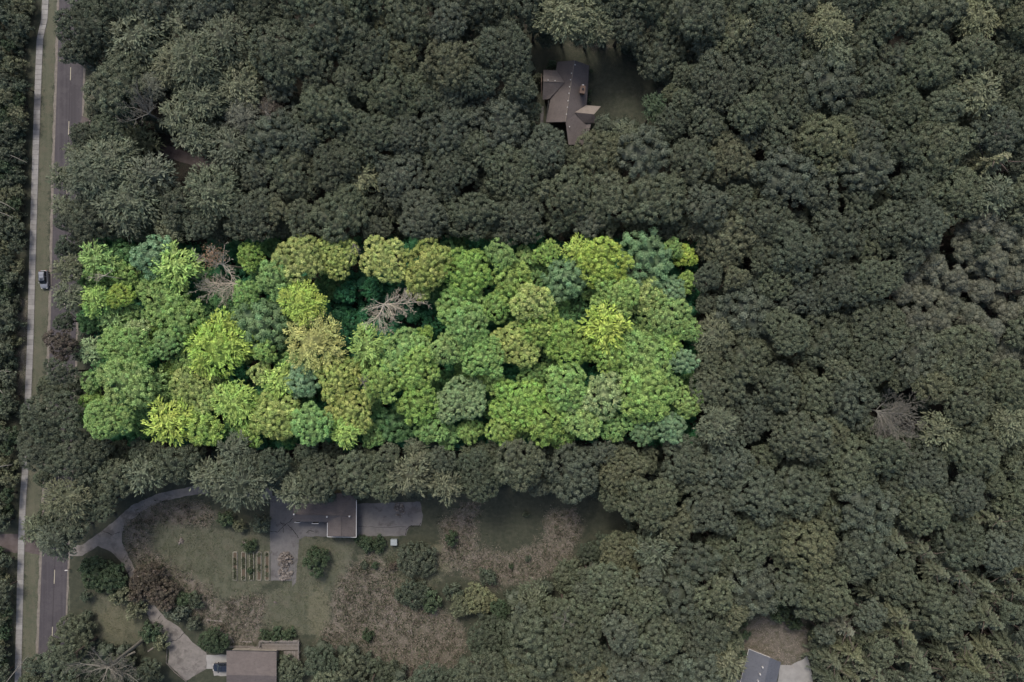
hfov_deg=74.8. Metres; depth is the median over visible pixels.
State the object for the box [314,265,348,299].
understory tree
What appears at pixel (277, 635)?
shrub
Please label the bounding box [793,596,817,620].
understory tree
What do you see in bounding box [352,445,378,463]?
understory tree
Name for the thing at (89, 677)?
broadleaf tree
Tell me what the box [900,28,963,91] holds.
broadleaf tree
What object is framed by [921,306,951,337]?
shrubby tree
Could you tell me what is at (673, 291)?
billowy tree
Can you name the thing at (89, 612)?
shrub
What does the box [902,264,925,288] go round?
shrubby tree
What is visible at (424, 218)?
broadleaf tree
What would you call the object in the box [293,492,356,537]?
house
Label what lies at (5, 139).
shrub
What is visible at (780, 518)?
broadleaf tree
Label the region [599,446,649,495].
broadleaf tree
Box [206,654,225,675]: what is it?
garage apron
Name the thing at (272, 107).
feathery tree
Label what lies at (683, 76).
understory tree
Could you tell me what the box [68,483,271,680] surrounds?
gravel drive
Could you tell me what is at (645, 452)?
understory tree
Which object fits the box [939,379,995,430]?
broadleaf tree
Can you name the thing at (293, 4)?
broadleaf tree
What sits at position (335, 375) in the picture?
broadleaf tree
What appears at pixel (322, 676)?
broadleaf tree
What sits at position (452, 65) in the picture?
broadleaf tree
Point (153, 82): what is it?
feathery tree
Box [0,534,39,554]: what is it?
side drive
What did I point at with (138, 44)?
feathery tree
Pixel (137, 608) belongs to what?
shrub
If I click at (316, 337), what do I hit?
feathery tree
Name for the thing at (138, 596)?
shrub
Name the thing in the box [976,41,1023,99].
broadleaf tree
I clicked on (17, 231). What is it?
shrub
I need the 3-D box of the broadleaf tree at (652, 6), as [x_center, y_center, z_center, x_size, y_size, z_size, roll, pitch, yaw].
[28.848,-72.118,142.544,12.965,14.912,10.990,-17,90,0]
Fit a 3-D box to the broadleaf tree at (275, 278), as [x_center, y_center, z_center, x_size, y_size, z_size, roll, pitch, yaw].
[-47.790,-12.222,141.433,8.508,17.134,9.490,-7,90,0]
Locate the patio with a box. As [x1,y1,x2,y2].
[357,501,422,535]
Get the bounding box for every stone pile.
[277,552,293,567]
[278,568,293,577]
[279,576,290,580]
[394,503,404,517]
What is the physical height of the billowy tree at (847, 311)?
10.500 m
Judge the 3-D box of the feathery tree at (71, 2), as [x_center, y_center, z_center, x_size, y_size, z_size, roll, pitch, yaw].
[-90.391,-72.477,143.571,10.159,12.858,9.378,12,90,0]
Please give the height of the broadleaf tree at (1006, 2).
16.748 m
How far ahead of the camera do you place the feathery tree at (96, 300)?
136.09 m
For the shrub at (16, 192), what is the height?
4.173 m
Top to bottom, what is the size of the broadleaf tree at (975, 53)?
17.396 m
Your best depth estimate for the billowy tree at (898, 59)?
137.79 m
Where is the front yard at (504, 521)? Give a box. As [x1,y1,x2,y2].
[70,470,643,681]
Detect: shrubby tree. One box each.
[883,283,913,305]
[901,304,927,334]
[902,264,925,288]
[909,284,938,308]
[915,248,949,285]
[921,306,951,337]
[922,275,945,290]
[933,289,961,319]
[941,264,969,296]
[942,223,977,241]
[943,238,976,263]
[947,203,999,234]
[949,255,985,276]
[949,300,986,331]
[960,243,1009,277]
[960,277,995,303]
[960,315,1005,345]
[975,349,1001,369]
[976,263,1023,292]
[980,290,1007,312]
[984,219,1019,249]
[986,301,1022,326]
[986,338,1021,366]
[998,203,1016,221]
[1003,283,1023,297]
[1007,234,1023,268]
[1014,349,1023,369]
[1017,294,1023,315]
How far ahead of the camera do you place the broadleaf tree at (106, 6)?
136.83 m
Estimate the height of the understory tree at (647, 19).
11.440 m
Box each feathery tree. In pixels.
[19,514,46,545]
[32,515,93,562]
[40,477,95,523]
[45,161,79,192]
[49,193,75,216]
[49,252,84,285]
[50,281,87,316]
[60,142,82,163]
[64,149,125,207]
[65,0,98,12]
[75,335,104,363]
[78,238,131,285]
[78,285,131,319]
[80,132,143,187]
[89,167,162,241]
[97,303,131,335]
[102,3,172,72]
[103,215,129,242]
[119,117,165,164]
[119,452,165,497]
[123,150,183,196]
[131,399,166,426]
[139,72,174,102]
[139,394,194,446]
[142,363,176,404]
[147,239,204,292]
[149,39,195,92]
[153,214,196,249]
[156,94,200,142]
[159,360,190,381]
[161,3,201,41]
[168,29,223,89]
[171,116,218,158]
[174,75,230,122]
[181,258,215,290]
[182,161,243,223]
[182,306,257,380]
[186,18,213,37]
[188,454,231,497]
[196,10,250,70]
[202,113,228,132]
[202,121,263,178]
[204,215,233,246]
[207,449,276,511]
[208,379,259,427]
[211,60,264,116]
[215,430,261,468]
[222,99,260,134]
[225,33,263,78]
[251,84,271,108]
[257,94,283,116]
[259,362,296,399]
[271,338,295,362]
[274,472,314,512]
[276,279,329,328]
[279,458,305,481]
[282,310,348,377]
[329,416,361,449]
[339,155,379,196]
[346,322,394,370]
[385,451,435,497]
[401,64,428,95]
[403,437,430,461]
[425,468,463,507]
[458,438,486,461]
[472,18,498,47]
[507,576,555,627]
[531,0,601,44]
[559,232,594,267]
[569,0,617,49]
[577,299,633,354]
[611,118,639,144]
[629,531,677,573]
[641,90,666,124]
[685,214,710,243]
[690,309,736,356]
[693,405,740,447]
[708,641,748,681]
[788,510,811,536]
[803,2,853,49]
[815,39,852,75]
[819,473,847,503]
[849,76,869,99]
[850,289,880,310]
[900,409,962,451]
[936,442,959,464]
[948,0,1002,45]
[951,153,978,177]
[952,366,1003,398]
[955,67,1003,117]
[955,169,1018,219]
[980,398,1023,447]
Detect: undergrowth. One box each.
[61,0,1023,681]
[89,232,701,452]
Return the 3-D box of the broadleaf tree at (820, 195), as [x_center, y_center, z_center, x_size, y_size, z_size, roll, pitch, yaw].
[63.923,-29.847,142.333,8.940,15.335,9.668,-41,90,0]
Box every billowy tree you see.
[227,297,288,350]
[244,107,301,163]
[262,72,297,102]
[282,363,321,399]
[367,406,413,442]
[412,0,439,14]
[531,167,555,185]
[533,440,554,463]
[540,257,591,303]
[573,211,605,237]
[576,542,600,564]
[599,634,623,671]
[615,123,672,183]
[619,226,673,289]
[630,413,659,446]
[649,566,705,622]
[654,411,687,444]
[657,660,679,681]
[659,275,685,305]
[662,557,678,575]
[668,348,700,372]
[670,538,723,583]
[693,434,714,456]
[713,278,778,338]
[720,557,784,620]
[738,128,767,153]
[740,376,756,397]
[748,146,818,207]
[772,0,817,22]
[786,209,810,231]
[796,48,861,115]
[830,562,852,585]
[831,141,895,192]
[832,478,900,542]
[838,306,861,330]
[884,41,914,75]
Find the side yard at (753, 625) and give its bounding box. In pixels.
[720,605,823,681]
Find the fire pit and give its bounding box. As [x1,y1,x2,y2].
[384,613,397,622]
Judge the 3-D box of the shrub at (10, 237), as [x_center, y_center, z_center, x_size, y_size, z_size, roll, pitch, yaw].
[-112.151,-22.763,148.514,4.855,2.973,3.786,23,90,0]
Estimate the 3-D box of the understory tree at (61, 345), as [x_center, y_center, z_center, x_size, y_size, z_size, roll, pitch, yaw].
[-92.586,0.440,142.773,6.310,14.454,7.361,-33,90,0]
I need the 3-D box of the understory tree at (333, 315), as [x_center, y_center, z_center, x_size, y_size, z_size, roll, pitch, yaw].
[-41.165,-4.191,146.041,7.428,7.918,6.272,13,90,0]
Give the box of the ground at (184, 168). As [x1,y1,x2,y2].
[98,0,1023,681]
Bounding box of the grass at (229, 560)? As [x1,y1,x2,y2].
[91,519,440,644]
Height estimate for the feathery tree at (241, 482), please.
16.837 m
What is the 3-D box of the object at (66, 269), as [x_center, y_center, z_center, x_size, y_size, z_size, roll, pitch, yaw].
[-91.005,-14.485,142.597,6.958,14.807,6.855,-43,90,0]
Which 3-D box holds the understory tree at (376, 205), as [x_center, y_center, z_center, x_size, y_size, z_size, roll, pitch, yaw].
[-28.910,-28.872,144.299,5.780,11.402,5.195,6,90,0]
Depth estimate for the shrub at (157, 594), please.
146.73 m
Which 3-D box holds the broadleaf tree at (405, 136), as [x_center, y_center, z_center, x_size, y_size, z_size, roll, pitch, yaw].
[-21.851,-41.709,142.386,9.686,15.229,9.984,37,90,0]
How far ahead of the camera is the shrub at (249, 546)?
148.68 m
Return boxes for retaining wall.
[228,645,258,647]
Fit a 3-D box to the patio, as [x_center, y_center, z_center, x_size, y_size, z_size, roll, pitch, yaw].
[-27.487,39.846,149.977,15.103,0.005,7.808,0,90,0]
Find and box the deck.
[250,639,300,660]
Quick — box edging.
[166,647,186,681]
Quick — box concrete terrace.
[778,656,812,681]
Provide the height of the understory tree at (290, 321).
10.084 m
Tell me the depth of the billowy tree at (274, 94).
138.76 m
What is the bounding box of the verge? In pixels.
[0,0,97,681]
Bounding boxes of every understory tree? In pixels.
[17,672,50,681]
[22,653,44,676]
[33,468,53,488]
[35,375,51,395]
[35,503,61,527]
[42,328,95,361]
[43,357,93,385]
[52,213,83,232]
[52,311,77,330]
[52,383,73,405]
[53,670,79,681]
[54,234,86,258]
[58,38,92,66]
[64,511,115,541]
[68,121,113,150]
[72,405,92,424]
[75,308,105,334]
[77,273,111,293]
[78,387,110,407]
[80,41,102,64]
[80,371,103,394]
[81,466,107,482]
[85,100,112,120]
[88,354,108,376]
[90,110,125,146]
[96,45,118,62]
[98,269,119,292]
[103,440,130,462]
[105,283,152,308]
[106,100,152,131]
[107,237,137,265]
[108,652,136,672]
[109,259,140,287]
[117,400,137,420]
[122,301,151,323]
[122,319,151,342]
[128,436,165,464]
[129,411,154,438]
[130,216,164,242]
[133,656,164,681]
[137,271,168,291]
[140,316,167,338]
[143,188,165,210]
[144,352,167,372]
[145,439,173,459]
[147,205,162,226]
[152,32,174,62]
[156,380,177,403]
[170,346,196,373]
[177,331,197,345]
[179,208,218,240]
[181,278,203,301]
[186,442,213,463]
[196,287,212,309]
[201,305,222,327]
[206,398,219,415]
[209,288,235,314]
[214,104,233,118]
[215,371,233,391]
[220,419,240,438]
[223,300,245,322]
[225,163,248,186]
[228,364,254,385]
[232,280,266,309]
[236,242,269,273]
[237,420,262,447]
[238,341,254,363]
[245,22,266,42]
[246,361,272,386]
[248,389,267,405]
[252,339,278,362]
[260,236,281,259]
[267,197,292,225]
[267,292,286,308]
[272,218,291,241]
[275,352,306,375]
[277,430,298,449]
[277,653,305,681]
[277,665,286,681]
[278,309,298,338]
[282,101,300,127]
[287,121,320,154]
[293,394,314,413]
[293,439,321,460]
[310,297,330,316]
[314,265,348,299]
[314,398,335,416]
[316,310,338,326]
[319,46,341,66]
[319,442,344,465]
[328,327,353,352]
[333,280,356,303]
[340,90,367,113]
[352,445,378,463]
[355,314,375,330]
[356,358,378,378]
[357,5,379,36]
[359,277,382,303]
[361,215,393,241]
[362,423,384,448]
[363,192,387,215]
[364,393,387,413]
[366,655,394,681]
[368,471,397,503]
[372,12,394,38]
[372,442,401,473]
[382,203,409,223]
[406,275,434,301]
[411,82,444,115]
[412,325,433,349]
[413,138,436,165]
[422,311,446,337]
[425,280,445,305]
[426,367,452,392]
[434,213,459,237]
[437,77,468,109]
[437,423,462,450]
[438,236,457,257]
[450,593,473,618]
[452,232,472,253]
[453,361,474,380]
[456,418,484,445]
[457,17,476,46]
[460,36,488,73]
[461,94,483,120]
[465,235,489,255]
[468,161,490,179]
[473,176,497,202]
[477,363,505,395]
[478,396,501,419]
[483,439,504,461]
[484,237,516,272]
[489,598,509,620]
[498,308,521,329]
[499,362,520,381]
[503,653,521,673]
[505,424,530,443]
[510,602,530,624]
[513,245,535,269]
[519,7,543,42]
[521,102,542,127]
[526,181,548,204]
[526,263,548,287]
[527,25,556,48]
[528,476,551,498]
[532,238,560,266]
[539,385,553,403]
[540,340,560,361]
[543,361,564,373]
[544,211,572,237]
[545,661,575,681]
[551,297,570,314]
[551,429,575,449]
[553,309,576,327]
[560,145,584,170]
[565,394,582,413]
[574,579,595,604]
[577,562,599,587]
[581,280,605,299]
[581,366,601,385]
[582,597,605,632]
[589,440,617,463]
[593,115,617,136]
[598,215,619,238]
[598,485,626,512]
[612,441,630,456]
[622,213,647,233]
[623,309,641,332]
[634,559,662,589]
[635,521,656,542]
[638,7,662,29]
[638,444,658,473]
[656,7,684,32]
[656,218,678,239]
[657,68,677,85]
[657,405,677,420]
[659,236,683,257]
[659,332,683,359]
[659,370,683,404]
[661,83,685,111]
[669,478,687,500]
[670,214,692,239]
[671,61,701,92]
[671,88,700,115]
[671,243,698,269]
[671,385,704,419]
[677,314,702,342]
[678,269,695,294]
[678,371,696,390]
[679,27,705,53]
[679,43,699,70]
[686,172,706,193]
[691,36,723,64]
[695,293,720,313]
[695,347,721,371]
[702,531,729,552]
[705,175,726,190]
[719,265,751,290]
[720,599,750,631]
[720,625,744,650]
[728,170,753,190]
[735,63,767,96]
[744,181,767,201]
[744,241,777,274]
[744,271,767,293]
[745,8,761,26]
[757,324,772,342]
[763,539,793,568]
[764,339,784,359]
[765,410,788,429]
[775,458,797,476]
[781,11,812,39]
[785,109,819,138]
[787,351,818,382]
[790,141,810,163]
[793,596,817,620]
[801,0,825,22]
[801,451,833,477]
[805,257,831,278]
[807,300,834,323]
[807,619,835,644]
[810,358,852,384]
[812,100,834,123]
[824,98,861,127]
[827,159,851,183]
[830,521,853,539]
[837,183,873,216]
[844,97,882,125]
[845,329,865,356]
[850,625,877,649]
[851,236,880,260]
[852,598,887,632]
[852,629,895,667]
[854,415,886,442]
[862,188,891,213]
[873,464,891,484]
[881,668,905,681]
[882,364,908,392]
[884,24,928,61]
[887,507,912,529]
[899,433,923,458]
[912,79,937,100]
[915,236,941,253]
[918,163,947,182]
[921,528,945,551]
[928,0,968,28]
[928,543,950,566]
[942,583,978,611]
[945,20,969,39]
[946,228,997,256]
[947,607,976,634]
[949,109,980,130]
[954,128,988,150]
[957,415,992,432]
[960,467,1007,496]
[974,595,1023,626]
[976,491,1005,514]
[978,14,1018,45]
[990,154,1023,178]
[991,612,1023,642]
[994,469,1023,484]
[996,516,1023,539]
[998,452,1017,474]
[1012,218,1023,233]
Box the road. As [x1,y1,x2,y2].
[38,0,82,681]
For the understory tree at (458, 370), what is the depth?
141.50 m
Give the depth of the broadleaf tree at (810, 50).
139.25 m
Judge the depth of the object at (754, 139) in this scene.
137.93 m
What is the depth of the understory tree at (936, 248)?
140.77 m
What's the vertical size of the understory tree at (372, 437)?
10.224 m
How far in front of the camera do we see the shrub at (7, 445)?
147.30 m
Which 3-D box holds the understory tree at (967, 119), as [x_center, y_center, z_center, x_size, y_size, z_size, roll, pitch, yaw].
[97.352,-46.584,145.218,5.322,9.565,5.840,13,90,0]
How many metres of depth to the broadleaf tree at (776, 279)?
136.92 m
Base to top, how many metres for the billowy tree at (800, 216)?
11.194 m
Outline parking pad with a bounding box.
[270,496,326,586]
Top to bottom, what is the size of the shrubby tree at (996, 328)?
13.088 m
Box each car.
[38,270,49,288]
[213,662,225,672]
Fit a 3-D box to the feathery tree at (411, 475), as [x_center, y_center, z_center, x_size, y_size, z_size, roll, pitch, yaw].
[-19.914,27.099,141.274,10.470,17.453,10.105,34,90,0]
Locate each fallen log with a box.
[6,655,28,681]
[105,651,134,670]
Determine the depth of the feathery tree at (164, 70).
137.02 m
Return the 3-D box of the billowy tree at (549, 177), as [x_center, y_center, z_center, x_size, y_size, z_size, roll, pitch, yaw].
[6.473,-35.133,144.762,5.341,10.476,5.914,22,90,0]
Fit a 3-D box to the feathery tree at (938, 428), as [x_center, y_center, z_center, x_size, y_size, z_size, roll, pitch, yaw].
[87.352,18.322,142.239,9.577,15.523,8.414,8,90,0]
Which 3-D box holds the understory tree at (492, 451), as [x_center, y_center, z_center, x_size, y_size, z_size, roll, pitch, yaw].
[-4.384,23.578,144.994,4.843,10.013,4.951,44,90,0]
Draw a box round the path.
[15,0,48,681]
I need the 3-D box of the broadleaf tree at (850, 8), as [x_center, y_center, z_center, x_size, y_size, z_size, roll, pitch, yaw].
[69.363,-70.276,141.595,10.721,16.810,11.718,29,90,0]
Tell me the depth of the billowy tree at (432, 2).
137.44 m
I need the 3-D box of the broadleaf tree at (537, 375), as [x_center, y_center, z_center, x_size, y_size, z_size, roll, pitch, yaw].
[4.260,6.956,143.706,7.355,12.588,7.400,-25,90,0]
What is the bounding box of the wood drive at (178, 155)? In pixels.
[80,116,275,178]
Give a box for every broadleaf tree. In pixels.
[16,427,34,452]
[16,429,72,471]
[19,386,84,448]
[41,636,97,681]
[44,430,109,486]
[47,613,96,666]
[53,0,111,56]
[63,189,121,245]
[78,434,128,465]
[79,656,115,681]
[81,51,152,117]
[82,398,135,439]
[84,489,133,522]
[90,458,137,499]
[91,0,140,22]
[95,326,161,372]
[95,350,156,410]
[109,666,153,681]
[129,234,176,280]
[135,0,185,31]
[135,273,192,328]
[149,328,184,360]
[152,445,204,484]
[159,184,197,230]
[161,293,205,339]
[168,365,221,416]
[171,0,240,28]
[185,408,229,446]
[223,187,276,241]
[228,0,281,32]
[240,159,275,194]
[246,16,317,87]
[247,263,274,293]
[249,390,302,440]
[255,257,296,301]
[255,447,293,481]
[265,146,321,204]
[271,233,327,282]
[279,0,319,15]
[284,198,322,239]
[290,400,334,446]
[292,82,353,142]
[294,49,333,93]
[297,0,355,57]
[297,452,348,503]
[303,643,340,678]
[307,181,372,243]
[311,664,349,681]
[312,138,360,194]
[312,237,358,280]
[313,350,363,402]
[323,388,374,435]
[331,648,370,681]
[332,64,365,98]
[334,450,380,498]
[336,309,366,335]
[337,19,391,79]
[337,107,394,163]
[339,0,388,24]
[355,62,419,124]
[358,235,407,283]
[361,359,400,403]
[375,152,432,209]
[379,326,429,377]
[380,112,429,164]
[381,39,418,76]
[384,0,437,54]
[395,345,440,393]
[395,381,439,426]
[396,540,438,578]
[397,188,448,242]
[399,669,418,681]
[401,237,453,291]
[410,660,459,681]
[413,411,449,444]
[419,38,472,93]
[419,100,475,156]
[424,144,477,202]
[424,445,457,474]
[426,0,466,46]
[428,332,466,364]
[433,375,486,424]
[435,279,486,326]
[439,247,491,298]
[443,192,501,241]
[445,303,490,351]
[446,0,506,32]
[453,446,503,502]
[454,650,508,681]
[457,129,494,167]
[459,333,504,380]
[461,64,499,101]
[463,582,496,613]
[466,613,519,662]
[468,91,530,153]
[477,19,531,80]
[478,290,512,324]
[484,141,538,200]
[484,410,517,445]
[488,189,546,245]
[488,378,546,431]
[489,319,542,368]
[490,260,534,302]
[491,0,523,33]
[494,438,546,492]
[501,65,537,102]
[501,657,554,681]
[503,0,548,18]
[505,606,561,677]
[509,283,555,320]
[516,360,550,387]
[518,305,559,345]
[520,122,565,179]
[520,398,566,447]
[536,163,597,225]
[542,318,600,368]
[543,441,599,504]
[545,361,589,412]
[545,592,586,634]
[552,557,584,595]
[552,617,603,673]
[561,404,601,439]
[564,290,596,324]
[570,657,617,681]
[573,128,625,176]
[577,236,634,288]
[579,371,625,420]
[583,0,628,19]
[583,168,642,225]
[586,561,638,614]
[589,276,639,321]
[589,333,629,373]
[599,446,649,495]
[599,530,646,577]
[600,412,633,441]
[601,607,639,653]
[604,5,644,46]
[606,646,665,681]
[609,326,671,390]
[618,364,670,424]
[618,475,677,531]
[621,0,675,20]
[621,583,666,624]
[626,276,666,315]
[628,171,688,224]
[631,22,686,81]
[634,613,684,666]
[637,286,692,344]
[654,102,690,140]
[654,503,697,545]
[658,433,716,494]
[664,136,716,185]
[668,0,728,40]
[669,648,723,681]
[672,599,731,659]
[682,182,733,227]
[682,478,742,535]
[688,48,748,113]
[688,105,728,147]
[688,359,745,413]
[692,259,722,291]
[694,573,734,614]
[695,210,758,272]
[703,430,756,487]
[704,130,757,185]
[709,12,756,55]
[712,551,739,577]
[717,328,772,386]
[717,512,785,570]
[722,0,766,20]
[722,392,776,442]
[724,183,753,216]
[725,92,771,136]
[728,464,784,527]
[736,194,794,246]
[739,16,802,79]
[746,443,782,470]
[750,65,808,129]
[751,0,790,29]
[752,360,803,412]
[754,118,797,157]
[756,262,793,299]
[762,506,793,540]
[763,306,810,355]
[767,409,833,462]
[768,218,826,282]
[771,464,831,521]
[771,564,811,606]
[773,274,822,317]
[778,518,838,582]
[790,32,825,70]
[791,372,833,418]
[792,170,839,217]
[795,113,860,176]
[797,309,855,368]
[798,565,854,621]
[810,258,870,312]
[811,208,865,266]
[811,497,844,531]
[818,432,881,494]
[820,417,850,446]
[823,369,881,430]
[825,0,876,25]
[829,526,896,585]
[835,16,893,76]
[845,339,894,387]
[848,298,909,355]
[850,114,887,150]
[850,258,904,300]
[852,1,910,47]
[853,0,900,20]
[853,434,911,477]
[856,199,914,259]
[860,62,896,95]
[866,75,929,134]
[869,553,921,607]
[870,468,915,507]
[878,125,922,166]
[881,237,925,272]
[883,162,935,213]
[886,662,940,681]
[887,0,961,41]
[888,322,943,387]
[892,371,952,404]
[895,441,948,497]
[898,199,950,247]
[898,484,955,536]
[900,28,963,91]
[900,575,963,639]
[907,109,979,181]
[908,84,970,128]
[927,662,984,681]
[928,165,987,225]
[928,324,997,386]
[932,32,996,78]
[933,516,985,569]
[936,423,1006,477]
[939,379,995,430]
[939,472,986,517]
[956,101,1023,154]
[973,528,1023,576]
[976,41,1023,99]
[981,0,1015,5]
[983,0,1023,45]
[983,83,1023,125]
[986,357,1023,412]
[989,474,1023,531]
[996,427,1023,480]
[1002,308,1023,349]
[1003,173,1023,225]
[1007,139,1023,159]
[1014,38,1023,54]
[1016,572,1023,599]
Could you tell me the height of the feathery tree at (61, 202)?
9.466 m
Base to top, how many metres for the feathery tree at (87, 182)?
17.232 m
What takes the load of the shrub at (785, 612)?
on the side yard at (753, 625)
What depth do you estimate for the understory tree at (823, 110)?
140.81 m
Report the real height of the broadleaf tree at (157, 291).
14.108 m
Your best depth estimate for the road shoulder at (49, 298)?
149.99 m
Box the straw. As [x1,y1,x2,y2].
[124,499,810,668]
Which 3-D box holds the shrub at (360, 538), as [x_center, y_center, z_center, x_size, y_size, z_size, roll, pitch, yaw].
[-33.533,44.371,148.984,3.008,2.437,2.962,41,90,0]
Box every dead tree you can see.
[62,639,144,681]
[88,269,135,283]
[116,77,175,127]
[188,271,241,307]
[192,242,243,286]
[260,102,273,118]
[346,244,363,255]
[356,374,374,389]
[359,287,430,333]
[552,605,573,632]
[868,388,929,455]
[948,145,1023,184]
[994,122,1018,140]
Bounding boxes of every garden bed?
[232,552,237,579]
[241,552,245,579]
[249,552,253,579]
[257,552,261,579]
[265,552,269,579]
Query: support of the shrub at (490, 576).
on the front yard at (504, 521)
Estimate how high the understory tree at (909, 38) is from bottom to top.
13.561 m
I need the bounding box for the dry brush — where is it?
[123,498,581,677]
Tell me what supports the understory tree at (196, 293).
on the ground at (184, 168)
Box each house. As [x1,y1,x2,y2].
[226,648,278,681]
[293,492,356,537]
[541,60,600,144]
[732,647,780,681]
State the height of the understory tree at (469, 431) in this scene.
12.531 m
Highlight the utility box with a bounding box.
[390,538,396,545]
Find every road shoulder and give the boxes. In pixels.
[35,0,58,672]
[65,64,84,621]
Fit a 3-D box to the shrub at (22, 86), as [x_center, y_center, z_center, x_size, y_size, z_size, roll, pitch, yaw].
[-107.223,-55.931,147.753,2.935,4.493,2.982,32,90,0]
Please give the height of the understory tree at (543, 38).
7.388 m
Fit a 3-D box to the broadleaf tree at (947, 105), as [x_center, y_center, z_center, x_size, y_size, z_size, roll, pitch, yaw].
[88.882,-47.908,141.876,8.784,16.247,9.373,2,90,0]
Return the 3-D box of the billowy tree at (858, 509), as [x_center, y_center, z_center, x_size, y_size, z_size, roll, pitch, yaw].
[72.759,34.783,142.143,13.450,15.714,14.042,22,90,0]
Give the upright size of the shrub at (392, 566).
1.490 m
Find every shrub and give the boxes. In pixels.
[0,6,12,26]
[0,29,7,41]
[0,39,15,51]
[0,46,5,58]
[0,48,15,67]
[0,55,29,79]
[0,69,9,85]
[0,75,27,97]
[0,88,16,107]
[0,98,8,111]
[0,109,14,125]
[0,116,26,133]
[0,133,13,146]
[0,147,15,161]
[0,160,17,179]
[0,174,20,188]
[0,188,12,202]
[0,199,13,213]
[0,211,13,237]
[0,232,14,245]
[0,239,9,260]
[0,259,11,278]
[0,269,5,288]
[0,283,16,297]
[0,291,8,308]
[0,300,20,320]
[0,312,27,335]
[0,333,11,342]
[0,339,17,356]
[0,351,6,366]
[0,365,18,385]
[0,366,6,388]
[0,388,5,406]
[0,388,20,404]
[0,399,21,419]
[0,407,5,425]
[0,426,12,440]
[0,440,16,455]
[0,452,18,475]
[0,472,20,488]
[0,476,7,491]
[0,486,17,503]
[0,496,10,509]
[0,503,14,514]
[0,511,14,531]
[0,553,5,568]
[0,568,13,584]
[0,577,9,601]
[0,580,17,593]
[0,597,10,614]
[0,605,13,621]
[0,609,8,625]
[0,619,12,640]
[0,638,9,646]
[0,643,11,661]
[0,663,13,681]
[1,142,13,150]
[1,251,15,265]
[1,272,23,288]
[1,350,19,370]
[1,382,16,395]
[1,554,14,567]
[1,656,9,665]
[2,0,11,10]
[2,214,28,243]
[3,0,36,19]
[3,209,27,220]
[4,329,24,346]
[5,16,18,29]
[5,28,19,41]
[5,125,28,144]
[5,425,18,443]
[6,105,28,124]
[6,196,24,211]
[6,241,26,253]
[7,10,20,19]
[7,150,28,169]
[7,168,27,183]
[7,184,25,199]
[7,292,22,310]
[8,33,27,56]
[9,259,25,276]
[11,23,29,39]
[11,89,24,97]
[11,93,27,106]
[11,143,25,156]
[13,13,35,32]
[15,79,33,93]
[77,556,100,574]
[79,589,92,603]
[80,555,116,592]
[81,610,93,619]
[95,562,127,593]
[107,584,128,605]
[126,582,148,604]
[126,600,148,620]
[129,561,164,594]
[138,619,162,643]
[144,575,179,611]
[152,630,170,650]
[163,603,176,618]
[171,602,192,623]
[175,591,192,606]
[186,590,204,608]
[186,614,200,630]
[197,625,229,653]
[216,511,233,526]
[232,519,246,531]
[241,539,256,553]
[246,568,253,573]
[249,514,271,532]
[258,629,270,643]
[270,626,283,642]
[282,625,296,641]
[302,545,330,577]
[354,534,368,546]
[359,536,374,553]
[360,559,367,569]
[362,628,374,643]
[369,534,385,554]
[370,561,379,569]
[388,561,397,570]
[394,587,409,603]
[399,578,432,609]
[421,589,442,613]
[442,582,463,599]
[445,529,457,546]
[478,567,497,585]
[524,555,530,561]
[532,71,542,84]
[546,59,556,69]
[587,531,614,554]
[725,644,746,658]
[734,620,751,639]
[769,602,789,623]
[784,615,803,630]
[808,623,824,642]
[808,639,833,667]
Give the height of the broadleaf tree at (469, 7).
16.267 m
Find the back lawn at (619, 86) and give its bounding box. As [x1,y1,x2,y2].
[510,30,683,148]
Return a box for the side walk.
[540,106,543,122]
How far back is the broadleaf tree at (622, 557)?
140.97 m
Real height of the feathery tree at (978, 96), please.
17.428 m
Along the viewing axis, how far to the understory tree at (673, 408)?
141.18 m
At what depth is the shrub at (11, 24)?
147.24 m
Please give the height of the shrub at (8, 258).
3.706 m
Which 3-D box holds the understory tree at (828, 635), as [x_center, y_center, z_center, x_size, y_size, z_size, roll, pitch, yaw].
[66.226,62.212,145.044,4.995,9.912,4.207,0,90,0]
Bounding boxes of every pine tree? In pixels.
[801,630,849,677]
[806,662,841,681]
[813,606,859,650]
[829,631,863,667]
[833,670,856,681]
[838,657,861,681]
[840,645,886,681]
[850,580,879,605]
[865,621,895,638]
[875,526,911,550]
[876,595,918,625]
[884,621,917,645]
[888,637,943,673]
[894,529,924,543]
[900,531,942,560]
[910,556,951,584]
[924,635,965,668]
[928,652,956,679]
[933,627,973,660]
[938,511,961,531]
[939,560,971,593]
[951,645,995,679]
[953,566,999,597]
[958,589,1004,635]
[963,632,1012,671]
[966,514,983,525]
[970,503,1015,530]
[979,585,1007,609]
[979,628,1023,661]
[981,564,1023,584]
[981,660,1005,681]
[985,572,1023,603]
[991,653,1023,680]
[995,662,1023,681]
[998,526,1023,552]
[1004,597,1023,618]
[1008,561,1023,579]
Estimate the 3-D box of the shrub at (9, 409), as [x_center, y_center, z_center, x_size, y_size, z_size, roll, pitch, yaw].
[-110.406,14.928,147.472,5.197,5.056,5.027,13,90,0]
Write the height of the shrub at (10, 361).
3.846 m
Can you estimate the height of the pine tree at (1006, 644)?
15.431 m
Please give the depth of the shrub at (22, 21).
146.28 m
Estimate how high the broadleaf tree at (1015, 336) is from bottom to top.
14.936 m
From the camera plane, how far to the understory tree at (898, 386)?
139.40 m
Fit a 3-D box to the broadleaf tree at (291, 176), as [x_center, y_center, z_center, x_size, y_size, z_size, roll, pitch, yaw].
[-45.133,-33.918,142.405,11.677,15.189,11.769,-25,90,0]

